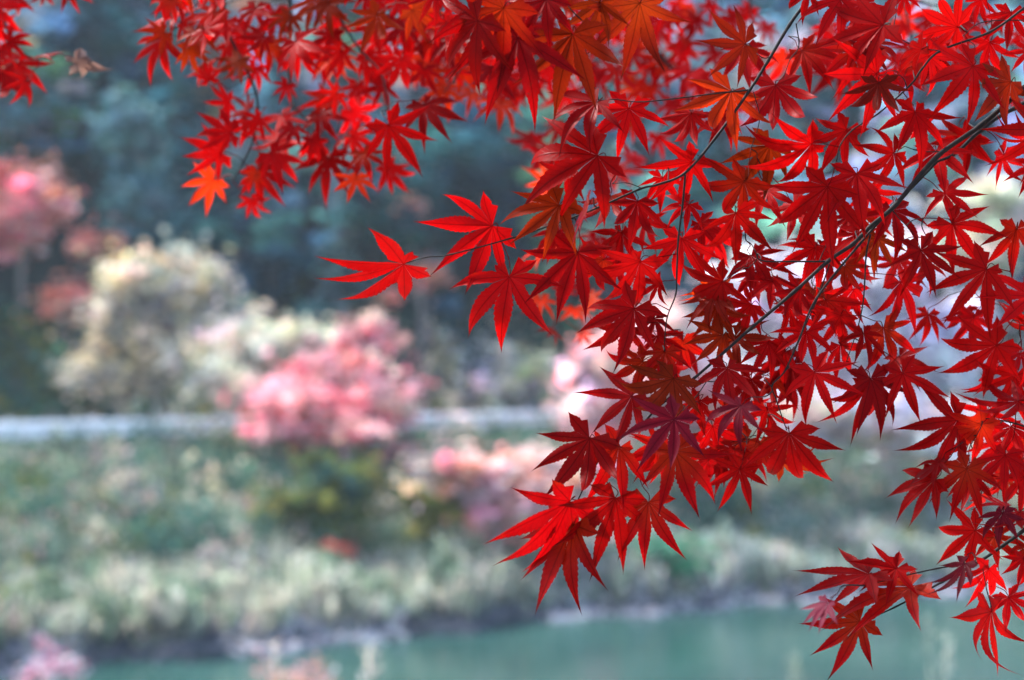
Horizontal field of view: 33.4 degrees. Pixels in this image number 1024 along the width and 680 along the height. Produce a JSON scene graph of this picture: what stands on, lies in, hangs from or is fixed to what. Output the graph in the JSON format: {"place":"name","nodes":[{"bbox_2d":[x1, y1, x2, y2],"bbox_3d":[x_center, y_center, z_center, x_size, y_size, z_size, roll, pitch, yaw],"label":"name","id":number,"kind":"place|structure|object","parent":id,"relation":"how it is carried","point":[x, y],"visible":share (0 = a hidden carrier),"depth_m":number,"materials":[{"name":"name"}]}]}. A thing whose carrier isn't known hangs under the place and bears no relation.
{"place":"outdoors","nodes":[
{"label":"outdoors","id":0,"kind":"place"},
{"bbox_2d":[267,638,286,679],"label":"grass stalk","id":1,"kind":"object","parent":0,"point":[274,661],"depth_m":9.50,"materials":[{"name":"plant"}]},
{"bbox_2d":[359,642,383,679],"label":"grass stalk","id":2,"kind":"object","parent":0,"point":[368,665],"depth_m":9.00,"materials":[{"name":"plant"}]},
{"bbox_2d":[1,426,787,444],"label":"road","id":3,"kind":"structure","parent":0,"point":[226,438],"depth_m":53.59,"materials":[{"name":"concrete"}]},
{"bbox_2d":[0,592,1023,679],"bbox_3d":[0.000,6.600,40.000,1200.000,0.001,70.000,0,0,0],"label":"river","id":4,"kind":"structure","parent":0,"point":[756,641],"depth_m":35.93,"materials":[{"name":"liquid"}]},
{"bbox_2d":[0,2,1023,660],"bbox_3d":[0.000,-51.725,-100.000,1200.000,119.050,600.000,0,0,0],"label":"ground","id":5,"kind":"structure","parent":0,"point":[42,270],"depth_m":61.48,"materials":[{"name":"green plant"}]},
{"bbox_2d":[0,150,86,334],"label":"maple tree","id":6,"kind":"object","parent":5,"relation":"on","point":[35,202],"visible":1,"depth_m":56.24,"materials":[{"name":"pink plant"}]},
{"bbox_2d":[12,630,91,679],"bbox_3d":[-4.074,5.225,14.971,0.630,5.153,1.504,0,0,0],"label":"flowering bush","id":7,"kind":"object","parent":5,"relation":"on","point":[47,666],"visible":1,"depth_m":15.11,"materials":[{"name":"pink plant"}]},
{"bbox_2d":[12,212,129,341],"bbox_3d":[-15.005,-2.009,56.400,4.590,4.456,3.163,0,0,-20],"label":"shrub","id":8,"kind":"object","parent":5,"relation":"on","point":[68,295],"visible":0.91,"depth_m":56.49,"materials":[{"name":"pink plant"}]},
{"bbox_2d":[70,653,80,659],"bbox_3d":[-8.940,6.459,34.770,0.345,0.160,0.193,0,0,0],"label":"boulder","id":9,"kind":"object","parent":5,"relation":"on","point":[74,656],"visible":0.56,"depth_m":34.74,"materials":[{"name":"grey stone"}]},
{"bbox_2d":[0,416,291,453],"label":"guardrail","id":10,"kind":"object","parent":5,"relation":"on","point":[28,428],"visible":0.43,"depth_m":46.75,"materials":[{"name":"grey metal"}]},
{"bbox_2d":[76,72,227,261],"bbox_3d":[-12.641,-5.569,60.020,5.495,7.835,4.811,0,0,0],"label":"conifer","id":11,"kind":"object","parent":5,"relation":"on","point":[140,200],"visible":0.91,"depth_m":58.98,"materials":[{"name":"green plant"}]},
{"bbox_2d":[42,228,291,438],"bbox_3d":[-10.443,-0.052,51.039,6.795,6.611,4.907,0,0,34],"label":"pale tree","id":12,"kind":"object","parent":5,"relation":"on","point":[132,340],"visible":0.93,"depth_m":50.58,"materials":[{"name":"beige plant"}]},
{"bbox_2d":[143,497,217,533],"bbox_3d":[-8.103,4.382,41.920,1.874,1.067,1.730,0,0,0],"label":"shrub","id":13,"kind":"object","parent":5,"relation":"on","point":[184,513],"visible":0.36,"depth_m":41.73,"materials":[{"name":"green plant"}]},
{"bbox_2d":[244,643,254,648],"bbox_3d":[-5.572,6.570,36.328,0.328,0.260,0.386,0,0,0],"label":"boulder","id":14,"kind":"object","parent":5,"relation":"on","point":[246,646],"visible":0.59,"depth_m":36.22,"materials":[{"name":"grey stone"}]},
{"bbox_2d":[153,300,366,436],"bbox_3d":[-7.198,0.976,49.630,6.178,4.591,4.320,0,0,0],"label":"pale tree","id":15,"kind":"object","parent":5,"relation":"on","point":[240,355],"visible":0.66,"depth_m":48.88,"materials":[{"name":"beige plant"}]},
{"bbox_2d":[252,650,336,679],"bbox_3d":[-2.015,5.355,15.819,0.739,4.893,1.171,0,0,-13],"label":"berry bush","id":16,"kind":"object","parent":5,"relation":"on","point":[298,676],"visible":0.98,"depth_m":16.09,"materials":[{"name":"pink plant"}]},
{"bbox_2d":[241,436,403,544],"bbox_3d":[-4.676,3.790,42.154,4.190,2.856,2.770,0,0,19],"label":"shrub","id":17,"kind":"object","parent":5,"relation":"on","point":[342,487],"visible":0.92,"depth_m":41.83,"materials":[{"name":"green plant"}]},
{"bbox_2d":[210,309,443,469],"bbox_3d":[-5.004,1.563,46.640,6.284,4.844,4.808,0,0,0],"label":"maple tree","id":18,"kind":"object","parent":5,"relation":"on","point":[364,397],"visible":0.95,"depth_m":46.29,"materials":[{"name":"pink plant"}]},
{"bbox_2d":[312,538,359,558],"bbox_3d":[-4.242,5.050,41.477,1.230,0.567,1.032,0,0,-36],"label":"shrub","id":19,"kind":"object","parent":5,"relation":"on","point":[328,543],"visible":0.69,"depth_m":41.30,"materials":[{"name":"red plant"}]},
{"bbox_2d":[310,153,368,328],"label":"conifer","id":20,"kind":"object","parent":5,"relation":"on","point":[344,234],"visible":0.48,"depth_m":59.40,"materials":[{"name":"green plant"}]},
{"bbox_2d":[338,633,349,640],"bbox_3d":[-3.750,6.579,37.655,0.322,0.245,0.446,0,0,-12],"label":"boulder","id":21,"kind":"object","parent":5,"relation":"on","point":[343,636],"visible":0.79,"depth_m":37.52,"materials":[{"name":"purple stone"}]},
{"bbox_2d":[386,625,399,629],"bbox_3d":[-2.683,6.436,38.242,0.353,0.156,0.330,0,0,0],"label":"boulder","id":22,"kind":"object","parent":5,"relation":"on","point":[390,626],"visible":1,"depth_m":38.16,"materials":[{"name":"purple stone"}]},
{"bbox_2d":[367,191,456,366],"bbox_3d":[-3.458,-2.101,60.078,2.080,6.300,3.314,0,0,36],"label":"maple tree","id":23,"kind":"object","parent":5,"relation":"on","point":[391,296],"visible":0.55,"depth_m":59.93,"materials":[{"name":"brown plant"}]},
{"bbox_2d":[388,455,474,552],"bbox_3d":[-1.823,4.088,42.638,2.068,2.428,2.140,0,0,35],"label":"shrub","id":24,"kind":"object","parent":5,"relation":"on","point":[425,521],"visible":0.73,"depth_m":42.30,"materials":[{"name":"green plant"}]},
{"bbox_2d":[414,300,496,430],"bbox_3d":[-2.116,0.957,57.195,3.251,4.630,2.294,0,0,0],"label":"bush","id":25,"kind":"object","parent":5,"relation":"on","point":[451,363],"visible":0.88,"depth_m":57.32,"materials":[{"name":"grey plant"}]},
{"bbox_2d":[380,414,613,562],"bbox_3d":[-0.420,3.866,42.941,5.787,3.952,3.282,0,0,-10],"label":"maple tree","id":26,"kind":"object","parent":5,"relation":"on","point":[492,482],"visible":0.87,"depth_m":42.22,"materials":[{"name":"pink plant"}]},
{"bbox_2d":[454,317,561,429],"bbox_3d":[-0.156,1.257,57.353,4.067,4.060,2.267,0,0,-30],"label":"bush","id":27,"kind":"object","parent":5,"relation":"on","point":[511,375],"visible":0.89,"depth_m":57.32,"materials":[{"name":"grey plant"}]},
{"bbox_2d":[0,405,1023,654],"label":"grass","id":28,"kind":"structure","parent":5,"relation":"on","point":[162,599],"depth_m":42.06,"materials":[{"name":"green plant"}]},
{"bbox_2d":[0,0,1023,386],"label":"hillside forest","id":29,"kind":"object","parent":5,"relation":"on","point":[114,36],"visible":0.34,"depth_m":62.64,"materials":[{"name":"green plant"}]},
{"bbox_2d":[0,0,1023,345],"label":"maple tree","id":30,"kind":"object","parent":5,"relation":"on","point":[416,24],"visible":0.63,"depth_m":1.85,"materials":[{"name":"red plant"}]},
{"bbox_2d":[0,262,1023,608],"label":"roadside undergrowth","id":31,"kind":"object","parent":5,"relation":"on","point":[34,376],"visible":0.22,"depth_m":52.22,"materials":[{"name":"green plant"}]},
{"bbox_2d":[0,561,1023,677],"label":"shingle","id":32,"kind":"object","parent":5,"relation":"on","point":[383,634],"visible":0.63,"depth_m":38.20,"materials":[{"name":"grey gravel"}]},
{"bbox_2d":[0,575,1023,670],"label":"bank edge","id":33,"kind":"object","parent":5,"relation":"on","point":[229,640],"visible":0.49,"depth_m":38.64,"materials":[{"name":"stone"}]},
{"bbox_2d":[23,660,35,668],"bbox_3d":[-9.699,6.542,34.198,0.570,0.257,0.390,0,0,0],"label":"boulder","id":34,"kind":"object","parent":33,"relation":"on","point":[27,663],"visible":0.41,"depth_m":34.07,"materials":[{"name":"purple stone"}]},
{"bbox_2d":[404,409,634,439],"bbox_3d":[1.109,2.760,52.379,9.411,1.280,0.850,0,0,-19],"label":"guardrail","id":35,"kind":"object","parent":5,"relation":"on","point":[477,419],"visible":0.27,"depth_m":51.67,"materials":[{"name":"grey metal"}]},
{"bbox_2d":[539,281,766,488],"bbox_3d":[4.314,1.549,48.405,7.138,6.581,4.612,0,0,0],"label":"flowering tree","id":36,"kind":"object","parent":5,"relation":"on","point":[582,370],"visible":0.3,"depth_m":47.50,"materials":[{"name":"pink plant"}]},
{"bbox_2d":[316,0,1023,678],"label":"maple tree","id":37,"kind":"object","parent":5,"relation":"on","point":[504,36],"visible":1,"depth_m":1.40,"materials":[{"name":"red plant"}]},
{"bbox_2d":[592,525,747,581],"bbox_3d":[4.017,5.447,42.987,4.112,1.535,2.874,0,0,0],"label":"shrub","id":38,"kind":"object","parent":5,"relation":"on","point":[678,563],"visible":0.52,"depth_m":42.41,"materials":[{"name":"green plant"}]},
{"bbox_2d":[718,17,841,177],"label":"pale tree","id":39,"kind":"object","parent":5,"relation":"on","point":[815,81],"visible":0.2,"depth_m":73.55,"materials":[{"name":"grey plant"}]},
{"bbox_2d":[672,195,1011,426],"bbox_3d":[10.971,-0.660,57.223,11.441,8.361,7.222,0,0,0],"label":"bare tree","id":40,"kind":"object","parent":5,"relation":"on","point":[936,353],"visible":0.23,"depth_m":56.30,"materials":[{"name":"grey plant"}]},
{"bbox_2d":[761,379,1023,510],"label":"shrub","id":41,"kind":"object","parent":5,"relation":"on","point":[818,411],"visible":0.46,"depth_m":48.82,"materials":[{"name":"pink plant"}]},
{"bbox_2d":[845,169,1023,410],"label":"pale tree","id":42,"kind":"object","parent":5,"relation":"on","point":[1001,200],"visible":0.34,"depth_m":61.35,"materials":[{"name":"beige plant"}]},
{"bbox_2d":[785,650,805,679],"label":"grass stalk","id":43,"kind":"object","parent":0,"point":[794,665],"depth_m":8.50,"materials":[{"name":"plant"}]},
{"bbox_2d":[913,613,942,679],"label":"grass stalk","id":44,"kind":"object","parent":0,"point":[925,618],"depth_m":9.00,"materials":[{"name":"plant"}]},
{"bbox_2d":[930,632,954,679],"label":"grass stalk","id":45,"kind":"object","parent":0,"point":[946,654],"depth_m":7.50,"materials":[{"name":"plant"}]}
]}

